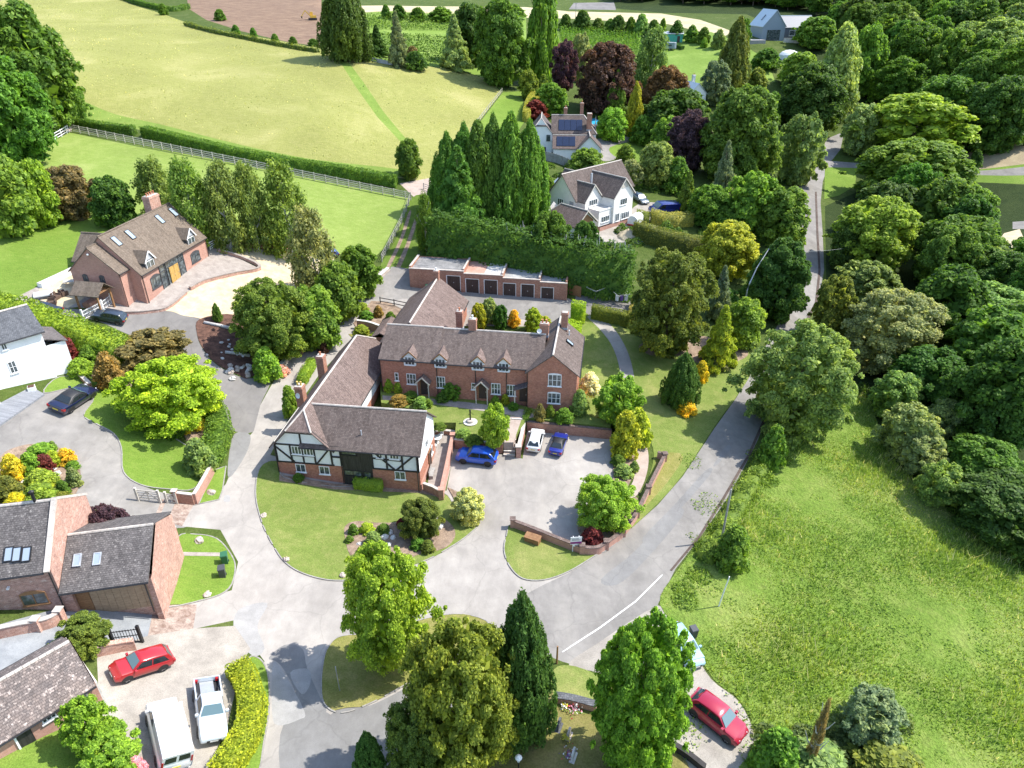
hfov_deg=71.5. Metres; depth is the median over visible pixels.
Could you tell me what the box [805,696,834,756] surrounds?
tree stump
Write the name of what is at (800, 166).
willow tree
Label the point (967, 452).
broadleaf tree
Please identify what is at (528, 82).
broadleaf tree
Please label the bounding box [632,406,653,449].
shrub
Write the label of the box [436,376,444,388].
window
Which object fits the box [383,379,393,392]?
shrub
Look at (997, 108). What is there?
broadleaf tree
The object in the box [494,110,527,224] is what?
conifer tree
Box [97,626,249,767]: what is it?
parking gravel
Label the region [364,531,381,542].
shrub
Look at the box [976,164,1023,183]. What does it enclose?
verge
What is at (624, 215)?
window
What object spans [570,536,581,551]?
sale sign
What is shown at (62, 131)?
post and rail fence
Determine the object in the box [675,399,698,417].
shrub
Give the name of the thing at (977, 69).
broadleaf tree
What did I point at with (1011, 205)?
wood floor
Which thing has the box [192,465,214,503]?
garden wall
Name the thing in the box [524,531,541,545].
grit box
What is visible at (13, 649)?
driveway
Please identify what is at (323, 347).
shrub
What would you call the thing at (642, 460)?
paved path
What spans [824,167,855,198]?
verge
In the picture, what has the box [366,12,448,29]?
vine rows
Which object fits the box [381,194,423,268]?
grass track
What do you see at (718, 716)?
parked car
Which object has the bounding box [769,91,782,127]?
broadleaf tree
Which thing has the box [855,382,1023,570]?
wood undergrowth
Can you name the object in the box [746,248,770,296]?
street lamp
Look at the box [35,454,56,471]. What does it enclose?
shrub
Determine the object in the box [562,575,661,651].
road marking
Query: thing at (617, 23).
hedge bush
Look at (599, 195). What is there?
cream house
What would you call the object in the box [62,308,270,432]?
driveway
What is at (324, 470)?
window
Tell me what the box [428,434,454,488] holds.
side yard
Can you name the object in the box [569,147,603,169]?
broadleaf tree
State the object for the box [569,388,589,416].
shrub
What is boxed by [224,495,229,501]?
road patch
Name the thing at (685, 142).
broadleaf tree
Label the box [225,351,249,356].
log
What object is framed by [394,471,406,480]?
window
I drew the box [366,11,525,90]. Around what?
crop field
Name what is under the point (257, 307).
broadleaf tree
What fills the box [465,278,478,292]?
garage door
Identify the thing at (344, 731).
road
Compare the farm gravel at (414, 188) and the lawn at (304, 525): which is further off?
the farm gravel at (414, 188)
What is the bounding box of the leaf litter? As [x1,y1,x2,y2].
[639,336,747,362]
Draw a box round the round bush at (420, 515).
[397,497,445,539]
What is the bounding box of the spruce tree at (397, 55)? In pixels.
[388,10,407,68]
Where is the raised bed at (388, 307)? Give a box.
[353,301,400,333]
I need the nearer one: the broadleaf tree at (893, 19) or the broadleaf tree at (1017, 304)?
the broadleaf tree at (1017, 304)
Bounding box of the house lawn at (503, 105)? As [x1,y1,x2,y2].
[481,91,523,130]
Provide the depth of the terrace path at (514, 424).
82.56 m
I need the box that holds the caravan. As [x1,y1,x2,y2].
[666,42,676,49]
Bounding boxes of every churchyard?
[476,665,688,767]
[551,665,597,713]
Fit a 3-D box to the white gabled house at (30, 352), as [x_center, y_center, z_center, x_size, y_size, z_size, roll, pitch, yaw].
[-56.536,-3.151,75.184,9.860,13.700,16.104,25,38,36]
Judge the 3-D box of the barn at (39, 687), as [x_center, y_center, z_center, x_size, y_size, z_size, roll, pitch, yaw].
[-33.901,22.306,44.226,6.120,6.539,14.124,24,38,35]
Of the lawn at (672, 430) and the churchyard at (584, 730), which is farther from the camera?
the lawn at (672, 430)
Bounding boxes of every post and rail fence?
[54,125,68,138]
[69,125,410,198]
[379,297,405,305]
[381,194,410,260]
[470,89,501,130]
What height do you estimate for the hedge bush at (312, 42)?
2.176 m
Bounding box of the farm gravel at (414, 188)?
[56,125,430,196]
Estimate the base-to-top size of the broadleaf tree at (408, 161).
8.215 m
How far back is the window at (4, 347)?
75.08 m
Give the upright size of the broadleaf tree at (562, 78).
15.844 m
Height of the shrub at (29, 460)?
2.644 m
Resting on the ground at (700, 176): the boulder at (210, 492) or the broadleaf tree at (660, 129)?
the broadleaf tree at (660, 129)
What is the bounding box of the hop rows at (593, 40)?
[558,23,642,54]
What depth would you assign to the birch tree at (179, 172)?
104.35 m
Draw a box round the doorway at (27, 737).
[16,729,36,747]
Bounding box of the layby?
[569,606,754,767]
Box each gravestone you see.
[555,717,562,733]
[566,727,572,740]
[569,746,577,763]
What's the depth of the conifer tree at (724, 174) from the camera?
143.73 m
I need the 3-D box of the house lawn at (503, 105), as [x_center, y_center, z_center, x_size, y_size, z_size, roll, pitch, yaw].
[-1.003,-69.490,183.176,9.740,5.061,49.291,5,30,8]
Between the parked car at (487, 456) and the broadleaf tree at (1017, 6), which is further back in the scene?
the broadleaf tree at (1017, 6)
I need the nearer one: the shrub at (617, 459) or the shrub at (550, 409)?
the shrub at (617, 459)
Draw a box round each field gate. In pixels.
[133,487,161,503]
[163,491,177,503]
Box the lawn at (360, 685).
[322,614,487,709]
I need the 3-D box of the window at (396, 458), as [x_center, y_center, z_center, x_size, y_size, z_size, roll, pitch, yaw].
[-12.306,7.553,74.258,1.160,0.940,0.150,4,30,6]
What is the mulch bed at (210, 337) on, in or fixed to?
on the ground at (700, 176)
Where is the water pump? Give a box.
[463,410,477,425]
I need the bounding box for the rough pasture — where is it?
[641,32,774,82]
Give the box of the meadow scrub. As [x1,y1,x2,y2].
[749,712,914,767]
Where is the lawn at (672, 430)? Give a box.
[581,313,750,526]
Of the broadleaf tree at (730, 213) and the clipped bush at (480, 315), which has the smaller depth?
the clipped bush at (480, 315)
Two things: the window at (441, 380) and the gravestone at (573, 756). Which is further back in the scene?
the window at (441, 380)
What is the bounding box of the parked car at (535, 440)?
[526,428,544,451]
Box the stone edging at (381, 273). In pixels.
[279,267,389,364]
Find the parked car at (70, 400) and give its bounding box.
[46,383,98,414]
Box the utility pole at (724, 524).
[721,489,731,535]
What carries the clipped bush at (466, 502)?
on the flower bed at (444, 538)
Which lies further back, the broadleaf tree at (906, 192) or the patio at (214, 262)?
the broadleaf tree at (906, 192)
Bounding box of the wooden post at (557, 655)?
[556,646,557,663]
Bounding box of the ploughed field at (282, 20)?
[187,0,320,44]
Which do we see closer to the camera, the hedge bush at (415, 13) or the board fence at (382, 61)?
the board fence at (382, 61)
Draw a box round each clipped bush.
[441,382,460,401]
[449,487,484,527]
[471,302,486,329]
[482,297,496,324]
[492,304,508,330]
[524,307,541,332]
[540,316,550,322]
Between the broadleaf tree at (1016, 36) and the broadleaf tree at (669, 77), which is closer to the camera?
the broadleaf tree at (669, 77)
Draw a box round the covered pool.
[592,118,598,126]
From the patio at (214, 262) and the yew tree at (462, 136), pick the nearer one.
the patio at (214, 262)
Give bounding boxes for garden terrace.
[380,383,612,450]
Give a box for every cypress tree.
[607,69,626,113]
[625,81,643,136]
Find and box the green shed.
[665,31,683,42]
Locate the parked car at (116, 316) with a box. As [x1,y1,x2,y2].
[90,308,128,324]
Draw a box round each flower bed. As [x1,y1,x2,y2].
[344,487,478,556]
[577,455,638,541]
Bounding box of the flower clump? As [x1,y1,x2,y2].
[279,364,290,376]
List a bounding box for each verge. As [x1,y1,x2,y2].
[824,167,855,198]
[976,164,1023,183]
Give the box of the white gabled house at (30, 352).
[0,303,71,403]
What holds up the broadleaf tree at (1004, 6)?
on the wood floor
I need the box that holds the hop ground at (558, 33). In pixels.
[557,29,639,57]
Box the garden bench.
[428,465,434,478]
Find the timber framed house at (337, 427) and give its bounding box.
[269,334,436,490]
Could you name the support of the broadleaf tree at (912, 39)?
on the wood floor
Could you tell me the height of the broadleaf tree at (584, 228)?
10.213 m
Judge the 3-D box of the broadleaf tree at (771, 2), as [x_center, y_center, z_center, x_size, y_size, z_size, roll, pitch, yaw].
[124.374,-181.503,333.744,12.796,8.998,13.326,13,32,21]
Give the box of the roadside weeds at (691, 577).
[670,444,792,611]
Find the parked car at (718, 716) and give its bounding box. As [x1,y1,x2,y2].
[688,687,748,745]
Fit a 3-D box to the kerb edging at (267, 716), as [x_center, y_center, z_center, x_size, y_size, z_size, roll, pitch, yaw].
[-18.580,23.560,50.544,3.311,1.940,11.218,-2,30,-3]
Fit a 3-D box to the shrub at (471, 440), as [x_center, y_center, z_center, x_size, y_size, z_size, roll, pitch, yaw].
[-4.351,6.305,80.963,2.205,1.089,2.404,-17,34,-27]
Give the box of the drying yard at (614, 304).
[575,295,630,315]
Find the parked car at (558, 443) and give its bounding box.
[548,432,567,456]
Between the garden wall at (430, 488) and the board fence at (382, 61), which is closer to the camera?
the garden wall at (430, 488)
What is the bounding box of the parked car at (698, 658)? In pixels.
[677,621,705,667]
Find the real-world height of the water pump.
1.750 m
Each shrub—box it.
[0,453,27,480]
[0,475,24,503]
[4,491,25,502]
[20,452,43,475]
[22,482,58,500]
[23,468,60,490]
[26,442,57,456]
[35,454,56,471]
[46,450,61,467]
[53,335,79,359]
[54,491,71,496]
[55,480,72,492]
[57,448,77,467]
[64,467,83,487]
[65,460,81,469]
[66,357,93,378]
[77,344,98,363]
[88,503,134,522]
[92,351,125,389]
[129,755,148,767]
[164,426,185,440]
[181,437,218,477]
[182,407,204,434]
[251,346,283,383]
[281,385,296,418]
[292,472,304,483]
[317,341,328,353]
[344,535,353,543]
[347,523,359,535]
[353,324,369,334]
[358,522,375,535]
[359,302,369,313]
[359,310,373,320]
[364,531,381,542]
[373,305,383,317]
[376,523,389,535]
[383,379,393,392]
[385,311,395,318]
[389,394,409,407]
[394,382,402,393]
[403,51,429,70]
[404,390,417,402]
[407,45,417,53]
[409,536,424,551]
[412,396,428,409]
[421,539,435,554]
[426,398,432,408]
[434,422,446,431]
[435,392,448,403]
[456,427,470,438]
[464,434,484,446]
[490,395,499,404]
[500,394,509,404]
[506,309,520,328]
[508,401,518,410]
[526,99,549,119]
[533,403,545,421]
[538,73,549,87]
[545,405,554,417]
[549,177,553,189]
[554,407,574,424]
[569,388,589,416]
[579,371,600,397]
[581,526,603,545]
[609,409,641,459]
[610,454,625,466]
[614,143,635,162]
[614,463,634,479]
[628,114,653,145]
[628,163,642,186]
[629,460,639,473]
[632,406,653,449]
[660,155,688,194]
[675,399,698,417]
[697,360,709,383]
[709,356,729,370]
[712,523,750,574]
[729,353,737,367]
[745,725,799,767]
[747,67,768,88]
[750,48,783,69]
[754,423,788,472]
[797,735,847,767]
[842,737,925,767]
[971,149,983,168]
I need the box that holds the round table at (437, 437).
[434,434,441,442]
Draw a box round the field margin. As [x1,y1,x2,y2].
[79,101,401,176]
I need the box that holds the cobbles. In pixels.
[148,499,196,635]
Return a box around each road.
[182,269,612,767]
[326,688,452,767]
[358,133,842,663]
[827,161,857,167]
[977,167,1023,175]
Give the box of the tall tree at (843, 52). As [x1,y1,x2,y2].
[822,21,863,123]
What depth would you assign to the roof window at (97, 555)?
54.52 m
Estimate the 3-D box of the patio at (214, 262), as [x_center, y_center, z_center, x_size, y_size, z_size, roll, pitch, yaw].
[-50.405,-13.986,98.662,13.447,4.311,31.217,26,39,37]
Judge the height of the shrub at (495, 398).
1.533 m
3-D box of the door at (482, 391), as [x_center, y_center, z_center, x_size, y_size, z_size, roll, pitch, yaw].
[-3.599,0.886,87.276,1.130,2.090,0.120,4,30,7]
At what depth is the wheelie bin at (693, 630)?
60.21 m
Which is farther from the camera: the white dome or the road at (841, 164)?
the white dome
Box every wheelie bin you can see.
[217,564,226,577]
[220,551,228,563]
[689,624,698,638]
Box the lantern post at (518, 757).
[515,754,521,767]
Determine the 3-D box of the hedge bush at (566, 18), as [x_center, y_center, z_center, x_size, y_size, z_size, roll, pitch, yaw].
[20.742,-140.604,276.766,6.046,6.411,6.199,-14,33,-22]
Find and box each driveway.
[0,137,1023,527]
[0,609,151,669]
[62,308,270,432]
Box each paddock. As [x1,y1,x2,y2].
[37,132,409,254]
[964,144,1023,168]
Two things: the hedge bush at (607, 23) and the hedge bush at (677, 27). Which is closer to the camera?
the hedge bush at (677, 27)
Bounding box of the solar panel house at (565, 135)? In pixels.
[533,101,602,159]
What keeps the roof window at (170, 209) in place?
in the brick house at (153, 252)
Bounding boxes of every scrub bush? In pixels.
[867,369,925,418]
[912,459,964,507]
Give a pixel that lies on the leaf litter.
(696, 349)
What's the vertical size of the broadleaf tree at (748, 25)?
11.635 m
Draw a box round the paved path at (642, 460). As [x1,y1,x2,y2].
[630,446,648,497]
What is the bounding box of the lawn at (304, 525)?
[256,461,593,579]
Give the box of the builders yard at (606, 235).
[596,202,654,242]
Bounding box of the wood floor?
[613,0,1023,528]
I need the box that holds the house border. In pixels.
[279,474,444,495]
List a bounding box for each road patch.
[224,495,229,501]
[228,432,329,767]
[601,445,730,585]
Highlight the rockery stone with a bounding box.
[380,534,388,539]
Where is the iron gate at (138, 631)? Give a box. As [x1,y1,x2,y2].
[108,625,144,642]
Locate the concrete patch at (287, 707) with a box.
[233,602,310,724]
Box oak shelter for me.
[69,281,115,309]
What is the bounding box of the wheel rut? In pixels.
[386,210,418,267]
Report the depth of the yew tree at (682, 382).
89.00 m
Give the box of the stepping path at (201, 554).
[183,552,219,555]
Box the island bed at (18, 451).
[0,444,80,498]
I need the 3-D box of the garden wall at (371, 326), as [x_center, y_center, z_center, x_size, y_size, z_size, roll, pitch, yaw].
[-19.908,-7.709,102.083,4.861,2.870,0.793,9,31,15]
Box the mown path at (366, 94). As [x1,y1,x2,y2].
[342,60,404,140]
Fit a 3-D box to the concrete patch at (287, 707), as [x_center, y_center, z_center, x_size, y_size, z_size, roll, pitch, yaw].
[-18.648,21.599,56.009,3.782,1.229,12.875,-19,35,-29]
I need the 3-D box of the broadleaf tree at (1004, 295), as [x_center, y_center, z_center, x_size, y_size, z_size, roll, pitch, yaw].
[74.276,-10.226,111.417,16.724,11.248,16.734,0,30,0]
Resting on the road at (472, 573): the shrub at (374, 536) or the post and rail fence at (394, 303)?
the post and rail fence at (394, 303)
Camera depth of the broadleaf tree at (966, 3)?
251.48 m
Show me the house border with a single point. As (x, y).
(315, 483)
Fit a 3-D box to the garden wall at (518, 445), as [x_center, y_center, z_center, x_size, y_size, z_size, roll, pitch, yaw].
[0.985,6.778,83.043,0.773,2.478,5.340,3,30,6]
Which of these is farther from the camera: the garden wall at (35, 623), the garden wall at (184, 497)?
the garden wall at (184, 497)
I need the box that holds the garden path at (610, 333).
[588,316,633,377]
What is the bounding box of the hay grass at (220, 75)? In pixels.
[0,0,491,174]
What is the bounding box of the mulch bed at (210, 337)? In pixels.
[196,314,254,378]
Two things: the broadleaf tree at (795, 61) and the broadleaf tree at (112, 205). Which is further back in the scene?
the broadleaf tree at (795, 61)
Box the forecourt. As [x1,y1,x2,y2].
[166,244,333,318]
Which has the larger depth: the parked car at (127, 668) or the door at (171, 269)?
the door at (171, 269)
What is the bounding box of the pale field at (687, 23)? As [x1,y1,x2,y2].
[360,5,728,35]
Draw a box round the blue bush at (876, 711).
[837,681,909,746]
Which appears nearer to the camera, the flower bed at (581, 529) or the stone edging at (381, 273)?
the flower bed at (581, 529)
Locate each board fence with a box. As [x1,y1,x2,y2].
[371,57,391,64]
[545,151,568,166]
[568,284,580,297]
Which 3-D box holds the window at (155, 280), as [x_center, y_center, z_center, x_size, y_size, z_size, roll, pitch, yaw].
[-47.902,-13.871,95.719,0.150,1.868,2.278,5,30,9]
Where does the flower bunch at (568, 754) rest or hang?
on the churchyard at (584, 730)
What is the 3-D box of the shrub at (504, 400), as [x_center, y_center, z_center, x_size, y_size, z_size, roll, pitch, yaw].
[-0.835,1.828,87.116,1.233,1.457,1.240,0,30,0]
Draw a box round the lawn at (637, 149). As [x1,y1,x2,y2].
[609,142,647,161]
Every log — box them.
[203,321,229,328]
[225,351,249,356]
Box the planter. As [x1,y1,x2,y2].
[27,384,36,391]
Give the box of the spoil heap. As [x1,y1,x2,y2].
[617,229,634,241]
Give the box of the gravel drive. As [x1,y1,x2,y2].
[1002,229,1022,246]
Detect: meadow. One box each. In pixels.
[0,0,499,179]
[660,398,1023,767]
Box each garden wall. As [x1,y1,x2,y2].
[0,606,67,638]
[77,373,91,385]
[96,637,136,656]
[121,291,186,314]
[170,488,194,504]
[188,248,260,290]
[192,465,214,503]
[239,243,290,252]
[356,319,379,331]
[422,482,438,497]
[434,429,454,434]
[438,432,454,499]
[454,438,502,453]
[510,451,667,554]
[515,422,525,457]
[527,420,611,438]
[556,691,595,711]
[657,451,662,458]
[674,741,706,767]
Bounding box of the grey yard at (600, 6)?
[569,2,615,9]
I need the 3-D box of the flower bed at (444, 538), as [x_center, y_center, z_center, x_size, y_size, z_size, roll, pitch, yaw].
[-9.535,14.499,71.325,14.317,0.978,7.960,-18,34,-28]
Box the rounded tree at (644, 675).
[586,606,695,767]
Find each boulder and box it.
[195,536,203,543]
[202,590,211,597]
[206,489,215,494]
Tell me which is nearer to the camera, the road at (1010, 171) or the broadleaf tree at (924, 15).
the road at (1010, 171)
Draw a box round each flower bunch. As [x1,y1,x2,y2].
[559,741,576,759]
[560,729,570,743]
[561,702,569,710]
[567,702,582,718]
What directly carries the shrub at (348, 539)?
on the flower bed at (444, 538)
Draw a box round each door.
[74,592,95,609]
[89,584,153,611]
[169,265,176,282]
[173,263,180,279]
[420,379,429,394]
[428,448,431,468]
[446,275,460,290]
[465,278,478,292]
[478,384,486,398]
[484,279,497,294]
[503,283,515,295]
[519,387,527,401]
[521,284,534,296]
[540,287,553,298]
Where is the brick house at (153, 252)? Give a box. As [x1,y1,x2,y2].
[68,190,208,306]
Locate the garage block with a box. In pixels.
[409,254,567,300]
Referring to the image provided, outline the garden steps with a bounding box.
[503,439,515,456]
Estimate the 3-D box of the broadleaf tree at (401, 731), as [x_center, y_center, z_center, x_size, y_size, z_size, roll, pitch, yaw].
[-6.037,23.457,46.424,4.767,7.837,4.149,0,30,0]
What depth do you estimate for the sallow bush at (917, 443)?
82.53 m
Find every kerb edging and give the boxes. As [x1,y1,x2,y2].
[43,376,195,490]
[169,533,235,607]
[198,466,226,503]
[207,655,269,767]
[255,460,477,580]
[321,613,488,713]
[504,525,616,580]
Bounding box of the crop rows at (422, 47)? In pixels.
[367,31,446,63]
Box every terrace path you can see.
[383,395,533,419]
[503,416,520,449]
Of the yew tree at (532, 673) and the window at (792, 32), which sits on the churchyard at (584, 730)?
the yew tree at (532, 673)
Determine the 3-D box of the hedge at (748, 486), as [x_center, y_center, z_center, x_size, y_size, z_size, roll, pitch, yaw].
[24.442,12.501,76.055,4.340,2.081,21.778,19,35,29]
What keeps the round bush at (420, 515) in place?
on the flower bed at (444, 538)
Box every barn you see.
[0,490,183,618]
[0,636,106,758]
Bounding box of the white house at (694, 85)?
[688,74,707,100]
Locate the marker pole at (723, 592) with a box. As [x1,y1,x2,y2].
[718,576,729,606]
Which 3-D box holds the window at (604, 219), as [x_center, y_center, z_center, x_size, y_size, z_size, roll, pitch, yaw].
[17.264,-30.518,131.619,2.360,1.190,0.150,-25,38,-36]
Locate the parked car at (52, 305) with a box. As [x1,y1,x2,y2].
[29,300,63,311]
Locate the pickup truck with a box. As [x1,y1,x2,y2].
[192,675,228,743]
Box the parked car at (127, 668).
[108,643,175,683]
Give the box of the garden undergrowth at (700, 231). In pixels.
[499,161,787,247]
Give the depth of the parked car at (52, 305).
87.84 m
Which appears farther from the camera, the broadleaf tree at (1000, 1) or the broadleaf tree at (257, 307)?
the broadleaf tree at (1000, 1)
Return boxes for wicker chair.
[46,297,56,304]
[50,291,61,299]
[57,289,68,295]
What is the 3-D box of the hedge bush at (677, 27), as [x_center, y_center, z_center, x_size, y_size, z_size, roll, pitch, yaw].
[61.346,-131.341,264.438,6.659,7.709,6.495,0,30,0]
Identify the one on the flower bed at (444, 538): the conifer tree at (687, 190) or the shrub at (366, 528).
the shrub at (366, 528)
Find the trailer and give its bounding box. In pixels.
[627,212,643,225]
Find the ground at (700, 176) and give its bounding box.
[0,0,1023,767]
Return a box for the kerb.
[670,192,820,570]
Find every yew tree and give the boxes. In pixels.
[351,730,386,767]
[427,130,453,210]
[453,121,476,185]
[481,112,504,219]
[493,587,557,760]
[509,117,550,225]
[658,352,701,411]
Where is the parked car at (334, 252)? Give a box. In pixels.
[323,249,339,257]
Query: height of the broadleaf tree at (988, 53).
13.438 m
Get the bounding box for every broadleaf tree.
[0,0,85,134]
[0,55,62,164]
[0,152,43,238]
[17,157,63,229]
[44,609,112,660]
[45,163,94,220]
[54,693,118,759]
[57,89,93,125]
[75,719,142,767]
[86,174,136,228]
[101,353,226,439]
[113,326,192,371]
[228,276,324,359]
[289,283,342,351]
[314,260,366,324]
[340,244,383,298]
[340,539,447,676]
[382,698,448,767]
[394,137,422,180]
[398,616,520,767]
[454,1,481,66]
[470,0,535,87]
[478,402,509,448]
[517,69,538,98]
[530,210,571,261]
[531,82,568,115]
[549,38,579,95]
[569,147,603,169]
[571,40,642,113]
[572,31,591,81]
[574,473,645,533]
[592,371,646,428]
[596,107,627,141]
[623,158,644,187]
[627,246,721,359]
[639,140,673,188]
[641,64,689,114]
[643,87,708,134]
[650,114,675,154]
[666,108,712,171]
[687,184,731,226]
[692,219,761,281]
[698,83,783,180]
[700,59,731,105]
[709,207,744,225]
[722,318,864,448]
[724,170,779,234]
[729,288,739,302]
[729,296,767,350]
[738,278,763,302]
[744,17,751,44]
[753,185,811,246]
[765,0,777,6]
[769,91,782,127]
[775,0,798,9]
[776,51,816,85]
[779,60,849,131]
[791,15,836,49]
[798,0,807,9]
[805,0,832,15]
[807,274,859,336]
[822,195,923,273]
[827,0,847,33]
[829,224,857,271]
[834,259,903,307]
[837,136,979,197]
[838,0,878,26]
[838,3,878,36]
[847,91,980,152]
[855,180,923,231]
[857,21,890,96]
[866,55,930,104]
[872,0,895,4]
[875,1,911,23]
[876,2,889,11]
[876,13,898,39]
[885,20,909,51]
[885,20,940,65]
[886,344,965,407]
[887,161,943,205]
[893,0,945,18]
[905,175,975,235]
[908,3,919,13]
[908,11,922,21]
[911,73,982,132]
[911,213,1011,284]
[913,224,990,280]
[915,263,994,347]
[920,8,932,20]
[921,27,977,81]
[925,15,954,30]
[926,0,959,27]
[933,24,942,34]
[935,193,1001,235]
[935,335,1023,455]
[935,464,1023,562]
[939,5,976,28]
[943,280,1023,346]
[943,432,1023,478]
[944,303,1023,368]
[946,0,989,8]
[949,55,1002,95]
[954,23,977,33]
[959,21,977,24]
[959,36,1004,64]
[963,74,1023,155]
[967,0,1003,21]
[968,184,1000,215]
[972,16,1023,45]
[975,48,998,57]
[976,250,1023,285]
[978,12,1009,22]
[984,39,1023,81]
[992,245,1013,282]
[997,37,1022,58]
[998,0,1009,6]
[1000,0,1023,15]
[1003,2,1023,15]
[1003,34,1023,42]
[1005,9,1023,20]
[1006,299,1023,313]
[1007,261,1023,290]
[1010,236,1023,254]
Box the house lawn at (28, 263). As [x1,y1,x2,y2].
[0,213,141,299]
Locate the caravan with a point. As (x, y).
(671, 45)
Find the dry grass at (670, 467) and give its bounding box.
[632,452,682,514]
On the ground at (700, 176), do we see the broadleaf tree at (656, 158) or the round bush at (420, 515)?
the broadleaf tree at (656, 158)
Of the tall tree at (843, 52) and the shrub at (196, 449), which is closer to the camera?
the shrub at (196, 449)
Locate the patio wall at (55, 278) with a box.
[37,267,71,287]
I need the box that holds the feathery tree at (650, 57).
[633,24,669,89]
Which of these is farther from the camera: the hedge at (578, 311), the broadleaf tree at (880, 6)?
the broadleaf tree at (880, 6)
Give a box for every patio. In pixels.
[16,246,254,309]
[39,275,83,307]
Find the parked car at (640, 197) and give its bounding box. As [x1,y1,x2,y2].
[633,191,649,203]
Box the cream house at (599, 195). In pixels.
[549,159,635,237]
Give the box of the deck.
[0,389,44,425]
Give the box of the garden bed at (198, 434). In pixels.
[77,356,207,440]
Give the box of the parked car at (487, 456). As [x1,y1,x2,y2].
[455,445,498,466]
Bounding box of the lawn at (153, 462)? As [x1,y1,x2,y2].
[0,376,268,767]
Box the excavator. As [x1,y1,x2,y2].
[301,10,316,19]
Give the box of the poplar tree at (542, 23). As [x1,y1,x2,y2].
[526,0,558,82]
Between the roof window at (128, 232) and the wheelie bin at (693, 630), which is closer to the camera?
the wheelie bin at (693, 630)
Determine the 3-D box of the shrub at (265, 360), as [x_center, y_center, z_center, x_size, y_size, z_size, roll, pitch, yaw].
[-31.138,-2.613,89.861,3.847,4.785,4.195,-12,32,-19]
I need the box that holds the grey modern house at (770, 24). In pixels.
[750,8,811,43]
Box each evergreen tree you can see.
[316,0,373,63]
[746,236,811,324]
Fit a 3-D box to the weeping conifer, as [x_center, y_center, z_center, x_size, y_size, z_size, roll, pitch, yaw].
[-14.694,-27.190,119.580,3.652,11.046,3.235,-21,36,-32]
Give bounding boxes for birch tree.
[129,152,178,213]
[166,154,222,248]
[201,157,250,253]
[232,160,272,255]
[255,157,309,260]
[283,202,337,288]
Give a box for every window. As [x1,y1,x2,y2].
[0,344,9,351]
[3,546,14,561]
[7,360,19,374]
[11,546,22,562]
[18,590,50,607]
[20,546,31,561]
[42,713,57,726]
[72,553,81,566]
[82,274,88,281]
[92,552,101,565]
[99,275,105,288]
[110,236,122,245]
[123,229,136,239]
[150,273,162,290]
[154,214,165,223]
[168,207,178,216]
[190,250,201,264]
[291,446,302,455]
[295,464,306,473]
[303,449,314,456]
[319,466,330,475]
[341,452,356,456]
[344,470,362,477]
[364,472,372,478]
[389,456,399,460]
[394,372,399,381]
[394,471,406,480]
[406,373,416,385]
[425,437,428,450]
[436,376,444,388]
[491,383,500,394]
[507,384,515,396]
[547,373,561,387]
[547,392,560,404]
[557,198,563,204]
[566,338,573,346]
[589,198,597,206]
[601,215,608,223]
[615,213,619,221]
[620,197,626,205]
[621,211,628,219]
[766,30,780,39]
[789,30,795,35]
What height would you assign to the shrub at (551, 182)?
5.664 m
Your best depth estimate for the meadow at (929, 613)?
65.35 m
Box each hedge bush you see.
[158,3,168,14]
[213,9,226,20]
[231,25,240,33]
[249,27,257,36]
[270,33,278,39]
[288,36,297,43]
[307,38,317,45]
[381,4,390,17]
[391,4,406,19]
[409,7,427,20]
[427,6,452,21]
[511,3,527,18]
[557,14,572,30]
[573,9,592,32]
[592,18,603,31]
[603,18,616,32]
[609,15,626,35]
[625,16,635,35]
[634,13,647,35]
[644,19,658,34]
[659,18,666,30]
[669,20,683,39]
[683,24,697,42]
[696,27,710,43]
[700,37,707,47]
[710,28,725,48]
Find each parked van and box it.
[145,697,193,767]
[648,200,680,213]
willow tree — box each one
[775,111,828,185]
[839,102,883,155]
[840,287,950,375]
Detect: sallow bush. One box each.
[870,401,946,462]
[896,431,949,474]
[927,398,963,439]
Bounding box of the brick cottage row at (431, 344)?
[371,267,584,411]
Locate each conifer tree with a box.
[211,303,223,321]
[361,28,372,60]
[371,24,389,57]
[432,144,492,226]
[439,13,474,72]
[461,118,501,223]
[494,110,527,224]
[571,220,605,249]
[676,170,694,210]
[698,304,737,374]
[705,265,731,320]
[712,139,736,195]
[718,15,751,90]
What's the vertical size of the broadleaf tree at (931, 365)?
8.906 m
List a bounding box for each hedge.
[0,290,129,364]
[78,118,137,135]
[123,0,190,11]
[139,124,397,187]
[183,21,320,52]
[200,399,235,466]
[206,654,269,767]
[296,357,316,383]
[352,476,383,492]
[423,207,637,303]
[522,91,539,121]
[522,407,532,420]
[568,318,582,333]
[570,299,586,323]
[591,303,631,326]
[632,219,705,254]
[637,208,649,223]
[641,35,684,49]
[649,207,694,227]
[693,454,773,564]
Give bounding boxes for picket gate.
[79,300,101,318]
[100,293,111,308]
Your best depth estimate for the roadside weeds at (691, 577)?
66.83 m
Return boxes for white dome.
[779,50,796,59]
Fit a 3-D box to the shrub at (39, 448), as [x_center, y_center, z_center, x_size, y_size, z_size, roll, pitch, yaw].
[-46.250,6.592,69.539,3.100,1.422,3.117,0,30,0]
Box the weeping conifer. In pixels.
[414,189,431,254]
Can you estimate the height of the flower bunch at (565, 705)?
0.539 m
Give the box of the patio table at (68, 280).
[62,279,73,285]
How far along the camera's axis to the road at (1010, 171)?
174.39 m
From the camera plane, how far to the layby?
52.87 m

